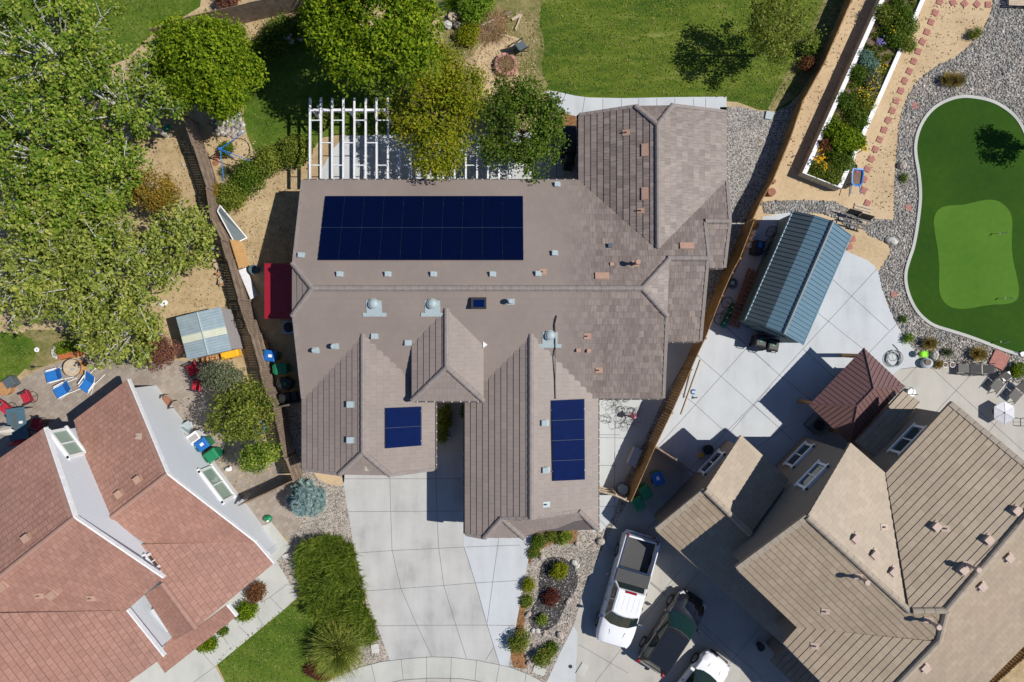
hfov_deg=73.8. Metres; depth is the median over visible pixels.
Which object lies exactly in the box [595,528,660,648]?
pickup truck
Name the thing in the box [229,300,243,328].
bicycle
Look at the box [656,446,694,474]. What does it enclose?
wooden fence
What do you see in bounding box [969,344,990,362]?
grass tuft
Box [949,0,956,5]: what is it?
stepping stone
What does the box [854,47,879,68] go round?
bed plant
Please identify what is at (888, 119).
stepping stone
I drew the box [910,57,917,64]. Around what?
stepping stone
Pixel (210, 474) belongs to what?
window
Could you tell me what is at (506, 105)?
fruit tree
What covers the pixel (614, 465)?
side slab joints
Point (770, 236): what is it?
bicycle
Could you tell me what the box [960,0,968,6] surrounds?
stepping stone
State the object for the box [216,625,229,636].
garden shrub
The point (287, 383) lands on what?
wheelie bin
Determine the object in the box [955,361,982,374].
sun lounger
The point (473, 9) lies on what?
shrub
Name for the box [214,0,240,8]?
shrub
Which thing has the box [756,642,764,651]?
round planter
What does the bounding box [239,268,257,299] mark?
old door
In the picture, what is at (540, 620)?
garden shrub
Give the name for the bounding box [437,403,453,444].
shrub
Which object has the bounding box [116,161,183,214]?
ornamental tree
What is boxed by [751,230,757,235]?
propane tank
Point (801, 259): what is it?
blue shed
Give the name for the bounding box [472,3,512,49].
brush pile
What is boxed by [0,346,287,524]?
patio
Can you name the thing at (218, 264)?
firewood pile
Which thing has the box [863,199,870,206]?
stepping stone
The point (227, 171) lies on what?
grass tuft
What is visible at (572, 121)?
mulch patch
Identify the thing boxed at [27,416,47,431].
swivel chair
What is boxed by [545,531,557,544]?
garden shrub
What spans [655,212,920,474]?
pale patio
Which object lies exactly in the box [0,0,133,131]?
poplar tree
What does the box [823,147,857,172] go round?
bed plant
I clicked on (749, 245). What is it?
propane tank
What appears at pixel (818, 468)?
window
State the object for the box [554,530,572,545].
garden shrub
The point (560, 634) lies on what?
boulder
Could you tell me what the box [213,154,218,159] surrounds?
round paver
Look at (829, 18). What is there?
dry lawn corner
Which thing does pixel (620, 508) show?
fence gravel
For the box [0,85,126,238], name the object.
poplar tree
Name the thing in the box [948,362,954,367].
plant pot
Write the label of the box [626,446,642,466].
deck box
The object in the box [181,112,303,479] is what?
wooden fence
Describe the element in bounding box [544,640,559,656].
garden shrub
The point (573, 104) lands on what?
back path
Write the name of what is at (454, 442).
entry court
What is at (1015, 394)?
sun lounger
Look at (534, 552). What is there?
garden shrub
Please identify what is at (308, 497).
blue spruce
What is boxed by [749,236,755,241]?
propane tank
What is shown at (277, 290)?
lean to
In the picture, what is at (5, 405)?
swivel chair
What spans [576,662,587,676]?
utility cover
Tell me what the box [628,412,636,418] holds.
folded parasol
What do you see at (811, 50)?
shrub
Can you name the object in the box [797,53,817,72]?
shrub
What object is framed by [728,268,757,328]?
timber frame stack
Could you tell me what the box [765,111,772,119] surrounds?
utility cover
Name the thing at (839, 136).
bed plant
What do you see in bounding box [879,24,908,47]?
bed plant
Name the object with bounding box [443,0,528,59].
brush patch
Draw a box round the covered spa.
[560,126,576,157]
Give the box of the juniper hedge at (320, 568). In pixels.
[287,530,382,652]
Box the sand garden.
[743,0,992,332]
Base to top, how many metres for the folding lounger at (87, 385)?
0.854 m
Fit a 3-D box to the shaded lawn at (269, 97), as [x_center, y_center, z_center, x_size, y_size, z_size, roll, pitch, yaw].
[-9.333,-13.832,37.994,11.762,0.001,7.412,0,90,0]
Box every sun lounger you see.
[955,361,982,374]
[969,361,995,375]
[985,369,1013,394]
[1003,379,1023,403]
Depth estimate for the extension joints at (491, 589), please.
37.98 m
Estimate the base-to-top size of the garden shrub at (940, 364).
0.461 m
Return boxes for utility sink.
[181,427,193,435]
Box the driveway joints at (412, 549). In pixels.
[348,490,493,658]
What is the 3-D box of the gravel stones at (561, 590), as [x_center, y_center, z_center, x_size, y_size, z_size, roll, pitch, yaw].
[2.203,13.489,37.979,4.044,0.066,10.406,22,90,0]
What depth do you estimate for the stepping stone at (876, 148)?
37.95 m
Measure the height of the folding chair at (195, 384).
1.016 m
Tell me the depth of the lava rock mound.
37.98 m
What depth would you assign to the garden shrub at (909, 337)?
37.72 m
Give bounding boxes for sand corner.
[314,473,344,485]
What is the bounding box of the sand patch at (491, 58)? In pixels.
[476,35,520,95]
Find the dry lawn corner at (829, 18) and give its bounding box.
[768,0,843,110]
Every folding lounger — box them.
[45,367,72,383]
[53,378,78,399]
[78,368,104,393]
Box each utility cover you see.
[371,644,378,653]
[532,665,545,675]
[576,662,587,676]
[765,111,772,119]
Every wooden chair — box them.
[843,208,861,225]
[855,213,874,230]
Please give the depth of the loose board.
37.92 m
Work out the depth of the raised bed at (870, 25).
37.42 m
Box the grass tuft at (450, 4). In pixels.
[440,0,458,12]
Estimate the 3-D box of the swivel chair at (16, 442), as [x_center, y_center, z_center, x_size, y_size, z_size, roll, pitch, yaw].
[-27.074,5.286,37.485,0.740,1.001,0.798,-10,90,0]
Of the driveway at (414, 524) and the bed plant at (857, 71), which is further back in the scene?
the driveway at (414, 524)
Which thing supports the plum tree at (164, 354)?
on the ground at (202, 282)
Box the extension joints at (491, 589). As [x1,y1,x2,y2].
[464,539,519,664]
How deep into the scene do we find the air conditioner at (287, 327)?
37.23 m
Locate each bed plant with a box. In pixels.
[810,160,830,178]
[815,134,832,154]
[822,120,856,155]
[822,164,843,187]
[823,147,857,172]
[827,115,842,126]
[834,89,856,111]
[845,103,870,129]
[848,63,870,86]
[850,127,867,151]
[852,87,877,114]
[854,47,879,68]
[858,69,881,92]
[865,57,880,73]
[870,3,897,26]
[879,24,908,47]
[886,3,920,39]
[889,0,913,17]
[897,33,918,54]
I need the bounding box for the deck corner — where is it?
[1009,0,1023,5]
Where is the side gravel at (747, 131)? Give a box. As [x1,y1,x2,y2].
[705,101,796,323]
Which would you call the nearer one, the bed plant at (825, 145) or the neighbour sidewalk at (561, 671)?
the bed plant at (825, 145)
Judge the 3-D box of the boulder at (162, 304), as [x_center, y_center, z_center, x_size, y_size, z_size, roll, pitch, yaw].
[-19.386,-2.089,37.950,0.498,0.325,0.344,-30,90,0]
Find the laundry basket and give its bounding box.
[906,387,918,396]
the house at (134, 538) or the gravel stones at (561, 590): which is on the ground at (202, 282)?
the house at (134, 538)
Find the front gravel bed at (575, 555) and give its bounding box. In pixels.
[509,525,612,681]
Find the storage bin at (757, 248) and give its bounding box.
[749,240,765,255]
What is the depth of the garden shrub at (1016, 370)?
37.57 m
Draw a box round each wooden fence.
[149,0,306,33]
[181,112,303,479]
[237,475,301,505]
[626,218,756,501]
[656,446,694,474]
[745,0,852,222]
[989,647,1023,681]
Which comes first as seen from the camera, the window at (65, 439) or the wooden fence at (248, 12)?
the window at (65, 439)
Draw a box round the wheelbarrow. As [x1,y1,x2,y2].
[847,164,863,194]
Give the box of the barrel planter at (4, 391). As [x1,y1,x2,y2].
[0,382,14,395]
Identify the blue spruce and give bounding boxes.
[284,478,327,518]
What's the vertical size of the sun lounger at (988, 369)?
0.694 m
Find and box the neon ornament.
[918,351,927,357]
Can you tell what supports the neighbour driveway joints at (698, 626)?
on the neighbour driveway at (730, 623)
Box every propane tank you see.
[746,242,752,247]
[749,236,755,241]
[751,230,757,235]
[752,222,758,228]
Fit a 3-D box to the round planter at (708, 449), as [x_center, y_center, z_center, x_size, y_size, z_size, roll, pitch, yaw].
[10.797,5.975,37.741,0.580,0.517,0.580,0,90,0]
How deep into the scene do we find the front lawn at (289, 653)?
37.99 m
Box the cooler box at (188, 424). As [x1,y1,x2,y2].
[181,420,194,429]
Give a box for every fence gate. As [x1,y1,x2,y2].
[277,401,300,407]
[600,486,628,501]
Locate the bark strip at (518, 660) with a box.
[510,596,526,668]
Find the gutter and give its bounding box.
[397,678,477,681]
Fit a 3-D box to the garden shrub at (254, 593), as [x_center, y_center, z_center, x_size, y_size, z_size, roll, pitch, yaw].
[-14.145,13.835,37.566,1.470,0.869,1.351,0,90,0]
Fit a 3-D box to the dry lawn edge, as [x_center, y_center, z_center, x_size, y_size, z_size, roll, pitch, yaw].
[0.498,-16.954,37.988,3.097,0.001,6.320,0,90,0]
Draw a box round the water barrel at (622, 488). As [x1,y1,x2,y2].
[616,482,627,494]
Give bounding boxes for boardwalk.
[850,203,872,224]
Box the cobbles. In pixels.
[209,110,245,138]
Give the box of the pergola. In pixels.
[308,98,534,178]
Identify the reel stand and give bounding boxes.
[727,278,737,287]
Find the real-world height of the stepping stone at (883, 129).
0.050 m
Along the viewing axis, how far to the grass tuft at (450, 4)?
37.54 m
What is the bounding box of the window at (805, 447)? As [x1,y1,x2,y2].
[783,440,815,469]
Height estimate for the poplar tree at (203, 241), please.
5.338 m
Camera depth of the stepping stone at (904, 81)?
37.95 m
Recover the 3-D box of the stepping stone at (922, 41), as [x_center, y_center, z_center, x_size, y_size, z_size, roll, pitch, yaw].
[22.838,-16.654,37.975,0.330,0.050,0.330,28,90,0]
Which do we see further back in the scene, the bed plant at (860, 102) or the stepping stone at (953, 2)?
the stepping stone at (953, 2)
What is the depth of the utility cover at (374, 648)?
37.93 m
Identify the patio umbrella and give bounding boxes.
[0,425,14,435]
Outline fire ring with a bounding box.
[493,50,520,76]
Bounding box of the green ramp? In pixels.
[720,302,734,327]
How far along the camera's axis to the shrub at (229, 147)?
37.39 m
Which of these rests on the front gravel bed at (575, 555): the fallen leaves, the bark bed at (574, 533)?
the bark bed at (574, 533)
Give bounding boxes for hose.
[886,344,902,366]
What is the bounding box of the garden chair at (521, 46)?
[513,38,528,55]
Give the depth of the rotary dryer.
36.26 m
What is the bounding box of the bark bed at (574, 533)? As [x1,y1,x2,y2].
[528,530,577,564]
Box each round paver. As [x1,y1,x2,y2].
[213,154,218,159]
[213,160,218,165]
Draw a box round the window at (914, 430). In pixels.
[887,423,926,454]
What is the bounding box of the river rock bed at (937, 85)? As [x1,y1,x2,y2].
[861,0,1023,384]
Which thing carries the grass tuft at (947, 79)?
on the river rock bed at (937, 85)
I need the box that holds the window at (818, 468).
[794,459,830,491]
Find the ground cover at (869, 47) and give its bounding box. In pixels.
[808,0,919,181]
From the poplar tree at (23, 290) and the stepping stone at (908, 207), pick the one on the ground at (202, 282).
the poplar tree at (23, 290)
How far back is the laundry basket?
37.70 m
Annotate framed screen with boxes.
[217,205,246,240]
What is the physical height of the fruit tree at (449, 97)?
5.010 m
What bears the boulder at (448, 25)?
on the brush patch at (518, 6)
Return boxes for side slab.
[593,343,692,531]
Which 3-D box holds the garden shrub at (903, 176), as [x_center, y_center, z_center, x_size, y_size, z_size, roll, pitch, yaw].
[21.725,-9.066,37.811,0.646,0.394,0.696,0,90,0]
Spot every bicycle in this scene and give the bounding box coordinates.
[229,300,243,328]
[714,297,736,324]
[764,226,776,251]
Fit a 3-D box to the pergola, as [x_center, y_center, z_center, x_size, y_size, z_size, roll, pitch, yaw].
[-4.557,-10.546,36.735,12.140,2.530,4.213,0,90,0]
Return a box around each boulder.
[159,300,167,306]
[443,20,451,29]
[453,21,461,29]
[539,553,544,559]
[557,631,563,639]
[571,559,577,564]
[596,538,605,544]
[885,236,897,245]
[897,161,906,169]
[929,350,938,358]
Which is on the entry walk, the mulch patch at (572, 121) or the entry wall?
the entry wall
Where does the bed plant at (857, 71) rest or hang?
in the raised bed at (870, 25)
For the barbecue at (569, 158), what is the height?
1.090 m
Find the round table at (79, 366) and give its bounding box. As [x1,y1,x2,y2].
[63,359,85,376]
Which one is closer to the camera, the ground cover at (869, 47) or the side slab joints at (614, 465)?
the ground cover at (869, 47)
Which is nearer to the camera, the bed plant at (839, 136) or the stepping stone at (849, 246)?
the bed plant at (839, 136)
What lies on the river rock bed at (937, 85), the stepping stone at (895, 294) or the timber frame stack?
the stepping stone at (895, 294)
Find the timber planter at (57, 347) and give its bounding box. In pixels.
[51,340,82,359]
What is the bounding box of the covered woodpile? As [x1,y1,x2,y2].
[220,349,241,360]
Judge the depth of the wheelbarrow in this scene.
37.50 m
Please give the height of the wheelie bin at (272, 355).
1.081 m
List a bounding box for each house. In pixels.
[0,379,275,681]
[290,103,731,539]
[653,391,1023,681]
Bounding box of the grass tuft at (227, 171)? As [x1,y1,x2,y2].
[217,162,234,178]
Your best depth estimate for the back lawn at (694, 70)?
37.99 m
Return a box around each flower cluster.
[813,146,827,170]
[855,11,899,106]
[876,36,885,46]
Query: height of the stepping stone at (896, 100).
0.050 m
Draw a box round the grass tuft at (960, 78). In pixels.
[950,69,968,89]
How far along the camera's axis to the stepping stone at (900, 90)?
37.95 m
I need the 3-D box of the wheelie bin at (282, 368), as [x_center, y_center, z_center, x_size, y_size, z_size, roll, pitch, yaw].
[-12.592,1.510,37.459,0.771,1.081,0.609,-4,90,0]
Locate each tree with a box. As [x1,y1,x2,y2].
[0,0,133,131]
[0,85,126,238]
[0,145,143,270]
[0,172,133,337]
[17,203,192,347]
[27,110,153,227]
[42,39,186,180]
[67,295,166,371]
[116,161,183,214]
[130,328,184,372]
[142,195,218,273]
[143,8,269,125]
[196,357,246,396]
[203,374,282,445]
[235,438,285,475]
[295,0,446,97]
[377,37,490,181]
[469,70,571,185]
[741,0,826,70]
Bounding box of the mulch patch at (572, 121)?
[561,114,576,126]
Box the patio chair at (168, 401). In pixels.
[159,394,177,408]
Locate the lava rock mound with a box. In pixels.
[529,557,577,631]
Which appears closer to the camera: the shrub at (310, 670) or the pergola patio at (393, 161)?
the shrub at (310, 670)
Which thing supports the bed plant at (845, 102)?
in the raised bed at (870, 25)
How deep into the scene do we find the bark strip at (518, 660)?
37.99 m
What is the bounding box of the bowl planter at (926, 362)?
[920,358,932,367]
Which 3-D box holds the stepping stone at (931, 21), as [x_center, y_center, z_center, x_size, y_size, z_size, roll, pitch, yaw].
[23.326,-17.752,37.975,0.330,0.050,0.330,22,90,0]
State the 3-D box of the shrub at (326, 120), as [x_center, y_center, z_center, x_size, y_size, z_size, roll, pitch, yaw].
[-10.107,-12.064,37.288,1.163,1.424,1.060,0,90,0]
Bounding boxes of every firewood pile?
[200,354,219,362]
[212,251,227,285]
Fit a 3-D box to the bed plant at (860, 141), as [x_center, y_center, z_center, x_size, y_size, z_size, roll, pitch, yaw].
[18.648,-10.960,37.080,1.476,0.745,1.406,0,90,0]
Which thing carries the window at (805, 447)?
in the house at (886, 544)
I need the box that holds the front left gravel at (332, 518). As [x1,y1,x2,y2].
[277,470,388,671]
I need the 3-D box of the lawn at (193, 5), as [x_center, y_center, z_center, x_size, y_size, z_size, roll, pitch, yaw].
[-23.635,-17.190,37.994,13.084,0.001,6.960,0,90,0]
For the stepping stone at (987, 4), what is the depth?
37.95 m
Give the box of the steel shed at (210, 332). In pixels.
[176,307,244,359]
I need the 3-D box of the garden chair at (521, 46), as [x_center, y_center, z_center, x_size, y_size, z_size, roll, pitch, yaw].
[0.479,-16.173,37.493,0.664,1.016,0.640,-35,90,0]
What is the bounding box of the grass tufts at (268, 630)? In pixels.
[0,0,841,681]
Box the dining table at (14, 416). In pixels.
[5,407,32,440]
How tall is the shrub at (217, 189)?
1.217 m
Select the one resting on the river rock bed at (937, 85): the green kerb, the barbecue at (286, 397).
the green kerb
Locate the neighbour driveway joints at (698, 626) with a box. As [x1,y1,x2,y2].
[578,542,758,680]
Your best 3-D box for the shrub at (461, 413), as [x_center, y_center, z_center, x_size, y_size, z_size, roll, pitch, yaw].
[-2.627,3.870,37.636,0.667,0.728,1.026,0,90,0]
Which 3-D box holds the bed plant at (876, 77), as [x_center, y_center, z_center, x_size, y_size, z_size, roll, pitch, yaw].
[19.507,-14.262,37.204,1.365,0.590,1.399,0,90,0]
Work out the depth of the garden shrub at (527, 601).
37.76 m
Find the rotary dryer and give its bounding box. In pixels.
[218,131,249,181]
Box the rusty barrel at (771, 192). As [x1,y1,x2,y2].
[766,188,775,196]
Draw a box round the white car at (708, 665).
[677,649,730,681]
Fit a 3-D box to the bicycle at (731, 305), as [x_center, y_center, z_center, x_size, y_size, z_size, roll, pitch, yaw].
[11.860,-1.604,37.542,0.836,0.918,1.680,24,90,0]
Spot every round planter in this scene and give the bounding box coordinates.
[702,444,713,454]
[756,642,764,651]
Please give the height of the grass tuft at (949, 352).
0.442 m
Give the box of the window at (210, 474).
[197,463,236,504]
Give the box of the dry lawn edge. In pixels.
[494,0,548,92]
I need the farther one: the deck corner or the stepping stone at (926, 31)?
the stepping stone at (926, 31)
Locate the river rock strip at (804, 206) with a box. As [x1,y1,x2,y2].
[762,200,855,229]
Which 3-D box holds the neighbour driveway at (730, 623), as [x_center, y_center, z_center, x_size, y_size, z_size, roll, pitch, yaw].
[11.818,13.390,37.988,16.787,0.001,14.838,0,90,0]
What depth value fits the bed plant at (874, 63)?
37.20 m
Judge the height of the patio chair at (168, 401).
1.016 m
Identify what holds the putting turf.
on the river rock bed at (937, 85)
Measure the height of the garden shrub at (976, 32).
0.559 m
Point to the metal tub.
(253, 269)
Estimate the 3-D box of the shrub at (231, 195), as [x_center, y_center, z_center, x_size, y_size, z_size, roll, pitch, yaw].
[-15.400,-8.057,37.468,2.127,1.320,2.201,0,90,0]
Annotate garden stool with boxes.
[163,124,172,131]
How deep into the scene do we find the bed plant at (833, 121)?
37.19 m
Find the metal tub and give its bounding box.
[249,265,259,273]
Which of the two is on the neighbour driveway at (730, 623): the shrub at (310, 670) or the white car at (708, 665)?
the white car at (708, 665)
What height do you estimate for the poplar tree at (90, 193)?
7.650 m
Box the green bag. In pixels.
[263,515,271,521]
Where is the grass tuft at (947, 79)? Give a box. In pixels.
[940,69,957,87]
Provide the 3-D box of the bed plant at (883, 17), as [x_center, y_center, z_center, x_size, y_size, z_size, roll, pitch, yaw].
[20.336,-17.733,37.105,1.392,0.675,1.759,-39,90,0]
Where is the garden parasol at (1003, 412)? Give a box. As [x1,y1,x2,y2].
[992,401,1014,423]
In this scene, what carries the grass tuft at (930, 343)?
on the river rock bed at (937, 85)
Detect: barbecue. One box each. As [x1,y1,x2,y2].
[277,391,298,404]
[563,153,575,170]
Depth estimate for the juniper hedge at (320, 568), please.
37.33 m
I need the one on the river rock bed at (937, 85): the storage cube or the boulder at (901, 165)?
the boulder at (901, 165)
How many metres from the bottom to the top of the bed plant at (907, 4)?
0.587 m
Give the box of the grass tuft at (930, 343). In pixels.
[921,335,940,351]
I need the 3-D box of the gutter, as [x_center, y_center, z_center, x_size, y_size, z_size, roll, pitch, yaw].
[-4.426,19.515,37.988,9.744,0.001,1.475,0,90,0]
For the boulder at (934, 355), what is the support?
on the river rock bed at (937, 85)
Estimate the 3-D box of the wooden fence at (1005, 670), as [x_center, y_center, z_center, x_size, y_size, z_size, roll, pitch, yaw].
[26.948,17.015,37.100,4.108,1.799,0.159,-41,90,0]
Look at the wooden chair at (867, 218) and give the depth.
37.57 m
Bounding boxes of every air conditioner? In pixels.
[282,321,293,333]
[803,413,828,435]
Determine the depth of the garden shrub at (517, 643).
37.38 m
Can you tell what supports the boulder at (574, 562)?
on the front gravel bed at (575, 555)
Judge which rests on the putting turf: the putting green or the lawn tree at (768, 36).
the putting green
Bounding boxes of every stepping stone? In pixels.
[847,243,852,249]
[850,236,855,242]
[860,187,867,193]
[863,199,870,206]
[864,165,870,172]
[867,155,874,162]
[872,145,878,152]
[876,136,883,142]
[880,126,886,133]
[884,116,891,123]
[889,107,895,113]
[890,291,896,297]
[892,97,899,103]
[897,87,904,93]
[901,77,908,84]
[905,67,912,74]
[905,204,911,210]
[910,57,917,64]
[912,102,918,108]
[915,48,921,54]
[919,38,926,45]
[923,28,930,35]
[927,18,934,25]
[932,9,938,15]
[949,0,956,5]
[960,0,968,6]
[973,0,980,7]
[985,1,990,7]
[989,349,1009,369]
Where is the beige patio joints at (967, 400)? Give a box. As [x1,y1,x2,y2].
[903,367,1023,451]
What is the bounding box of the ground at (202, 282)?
[0,0,1023,681]
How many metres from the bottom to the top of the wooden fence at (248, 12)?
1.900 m
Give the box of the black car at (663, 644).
[636,589,705,677]
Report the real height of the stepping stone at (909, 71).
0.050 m
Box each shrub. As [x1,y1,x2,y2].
[195,634,218,653]
[202,181,221,201]
[212,175,251,213]
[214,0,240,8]
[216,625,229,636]
[218,140,235,156]
[230,154,270,199]
[235,600,259,624]
[243,580,268,603]
[246,33,280,65]
[250,142,284,179]
[259,9,296,53]
[276,131,314,170]
[290,7,308,42]
[302,661,334,681]
[306,617,368,681]
[316,112,336,128]
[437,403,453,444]
[453,21,480,48]
[455,0,497,29]
[458,404,462,418]
[504,627,532,653]
[519,592,533,609]
[520,576,535,594]
[526,547,540,559]
[530,532,546,549]
[531,644,554,669]
[535,614,547,626]
[541,587,561,608]
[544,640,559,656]
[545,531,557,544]
[548,560,568,580]
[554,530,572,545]
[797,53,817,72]
[800,35,821,56]
[899,171,909,183]
[899,313,908,322]
[902,332,915,343]
[933,359,944,369]
[967,24,983,39]
[1009,362,1023,378]
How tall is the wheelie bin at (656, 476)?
1.081 m
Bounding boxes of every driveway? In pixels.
[342,452,498,664]
[574,449,819,681]
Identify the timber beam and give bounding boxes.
[511,14,520,20]
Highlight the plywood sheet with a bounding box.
[230,239,249,267]
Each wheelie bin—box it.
[194,436,214,451]
[203,447,224,463]
[263,349,280,361]
[273,363,290,374]
[276,376,295,390]
[631,494,645,511]
[638,483,653,500]
[649,470,664,486]
[749,334,766,348]
[761,338,779,352]
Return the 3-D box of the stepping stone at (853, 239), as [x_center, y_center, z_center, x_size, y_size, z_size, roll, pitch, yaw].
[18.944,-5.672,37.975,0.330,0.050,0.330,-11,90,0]
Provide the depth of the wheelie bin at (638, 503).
36.94 m
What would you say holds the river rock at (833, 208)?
on the river rock strip at (804, 206)
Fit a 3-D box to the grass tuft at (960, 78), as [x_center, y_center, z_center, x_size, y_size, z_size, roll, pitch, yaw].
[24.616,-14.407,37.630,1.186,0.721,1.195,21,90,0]
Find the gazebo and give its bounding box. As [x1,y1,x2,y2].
[797,348,905,442]
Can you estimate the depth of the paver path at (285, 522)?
37.98 m
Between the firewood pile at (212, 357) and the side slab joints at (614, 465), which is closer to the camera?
the firewood pile at (212, 357)
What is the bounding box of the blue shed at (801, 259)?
[737,210,851,344]
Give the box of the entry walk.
[130,522,297,681]
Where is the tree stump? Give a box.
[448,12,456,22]
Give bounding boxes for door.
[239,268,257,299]
[747,326,785,337]
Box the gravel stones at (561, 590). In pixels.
[525,513,618,681]
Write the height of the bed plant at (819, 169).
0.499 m
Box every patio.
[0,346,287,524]
[322,132,576,178]
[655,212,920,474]
[888,361,1023,459]
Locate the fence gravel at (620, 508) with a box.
[607,362,692,528]
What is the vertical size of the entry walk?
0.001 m
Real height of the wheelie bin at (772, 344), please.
1.081 m
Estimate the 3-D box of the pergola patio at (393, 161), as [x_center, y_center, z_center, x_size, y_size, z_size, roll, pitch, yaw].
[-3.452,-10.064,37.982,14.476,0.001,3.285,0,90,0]
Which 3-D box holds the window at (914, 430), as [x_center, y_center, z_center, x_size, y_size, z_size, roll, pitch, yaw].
[19.509,4.857,33.642,0.160,1.130,2.000,44,90,0]
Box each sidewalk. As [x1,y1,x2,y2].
[330,657,540,681]
[547,626,577,681]
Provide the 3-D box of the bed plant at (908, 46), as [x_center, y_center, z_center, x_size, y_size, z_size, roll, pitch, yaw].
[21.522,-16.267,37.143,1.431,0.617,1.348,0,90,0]
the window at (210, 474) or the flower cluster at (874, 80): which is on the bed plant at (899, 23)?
the flower cluster at (874, 80)
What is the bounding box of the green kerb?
[904,95,1023,356]
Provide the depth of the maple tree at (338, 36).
31.39 m
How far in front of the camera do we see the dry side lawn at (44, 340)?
37.99 m
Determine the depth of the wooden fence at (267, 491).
36.59 m
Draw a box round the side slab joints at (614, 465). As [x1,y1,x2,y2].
[600,437,615,529]
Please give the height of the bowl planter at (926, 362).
0.403 m
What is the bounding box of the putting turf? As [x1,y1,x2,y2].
[907,98,1023,352]
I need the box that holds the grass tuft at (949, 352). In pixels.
[942,347,953,356]
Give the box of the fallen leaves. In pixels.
[110,0,983,495]
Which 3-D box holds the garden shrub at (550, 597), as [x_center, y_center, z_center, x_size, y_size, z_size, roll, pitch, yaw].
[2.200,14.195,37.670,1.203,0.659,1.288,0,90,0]
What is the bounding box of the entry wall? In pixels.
[268,544,278,555]
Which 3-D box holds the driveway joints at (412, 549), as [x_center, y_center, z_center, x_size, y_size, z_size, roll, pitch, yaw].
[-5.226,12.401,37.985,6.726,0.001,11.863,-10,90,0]
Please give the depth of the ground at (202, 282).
38.00 m
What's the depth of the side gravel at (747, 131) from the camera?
37.98 m
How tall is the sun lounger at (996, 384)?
0.694 m
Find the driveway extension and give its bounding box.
[464,534,531,666]
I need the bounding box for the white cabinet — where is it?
[187,429,207,447]
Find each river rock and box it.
[760,199,855,230]
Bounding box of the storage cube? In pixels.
[2,375,20,388]
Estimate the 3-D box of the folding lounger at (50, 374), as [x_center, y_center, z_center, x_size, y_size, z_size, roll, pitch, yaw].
[-25.114,1.870,37.571,1.389,0.854,0.750,-15,90,0]
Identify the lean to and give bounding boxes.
[264,263,291,318]
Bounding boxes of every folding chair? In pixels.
[183,361,198,377]
[190,378,203,391]
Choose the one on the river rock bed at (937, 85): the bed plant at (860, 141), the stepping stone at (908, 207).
the stepping stone at (908, 207)
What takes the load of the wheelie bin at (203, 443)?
on the patio at (173, 381)
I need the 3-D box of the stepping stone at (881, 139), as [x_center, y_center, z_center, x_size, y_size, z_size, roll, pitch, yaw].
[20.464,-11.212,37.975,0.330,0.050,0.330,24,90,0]
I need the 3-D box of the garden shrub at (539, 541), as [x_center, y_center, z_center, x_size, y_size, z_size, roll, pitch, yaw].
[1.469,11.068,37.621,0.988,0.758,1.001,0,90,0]
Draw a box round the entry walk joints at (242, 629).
[194,585,285,681]
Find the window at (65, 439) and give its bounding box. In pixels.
[49,425,85,459]
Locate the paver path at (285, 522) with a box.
[250,486,300,537]
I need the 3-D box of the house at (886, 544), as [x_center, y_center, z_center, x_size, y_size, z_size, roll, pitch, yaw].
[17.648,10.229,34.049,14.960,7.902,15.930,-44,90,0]
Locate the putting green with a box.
[934,200,1018,308]
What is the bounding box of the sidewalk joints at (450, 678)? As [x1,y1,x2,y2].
[345,657,541,681]
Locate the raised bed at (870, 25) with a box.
[797,0,924,190]
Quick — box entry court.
[435,402,462,451]
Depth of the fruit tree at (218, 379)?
35.03 m
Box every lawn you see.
[0,0,200,92]
[0,332,35,381]
[23,330,83,370]
[217,598,349,681]
[241,27,448,158]
[539,0,844,110]
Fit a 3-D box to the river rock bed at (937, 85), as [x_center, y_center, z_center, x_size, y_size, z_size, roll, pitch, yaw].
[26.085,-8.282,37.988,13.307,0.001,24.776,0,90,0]
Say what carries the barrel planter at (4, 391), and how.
on the patio at (173, 381)
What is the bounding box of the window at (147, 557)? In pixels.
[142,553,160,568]
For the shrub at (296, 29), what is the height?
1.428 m
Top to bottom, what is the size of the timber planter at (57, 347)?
0.573 m
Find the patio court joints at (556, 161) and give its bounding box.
[327,140,576,178]
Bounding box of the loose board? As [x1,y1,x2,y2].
[681,360,700,413]
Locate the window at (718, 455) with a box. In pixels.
[697,449,726,476]
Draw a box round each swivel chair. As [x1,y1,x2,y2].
[0,399,16,416]
[8,430,30,446]
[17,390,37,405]
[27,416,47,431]
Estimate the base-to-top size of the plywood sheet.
0.671 m
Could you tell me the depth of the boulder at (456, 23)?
37.66 m
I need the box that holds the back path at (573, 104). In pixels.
[546,91,726,115]
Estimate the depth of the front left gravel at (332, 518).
37.99 m

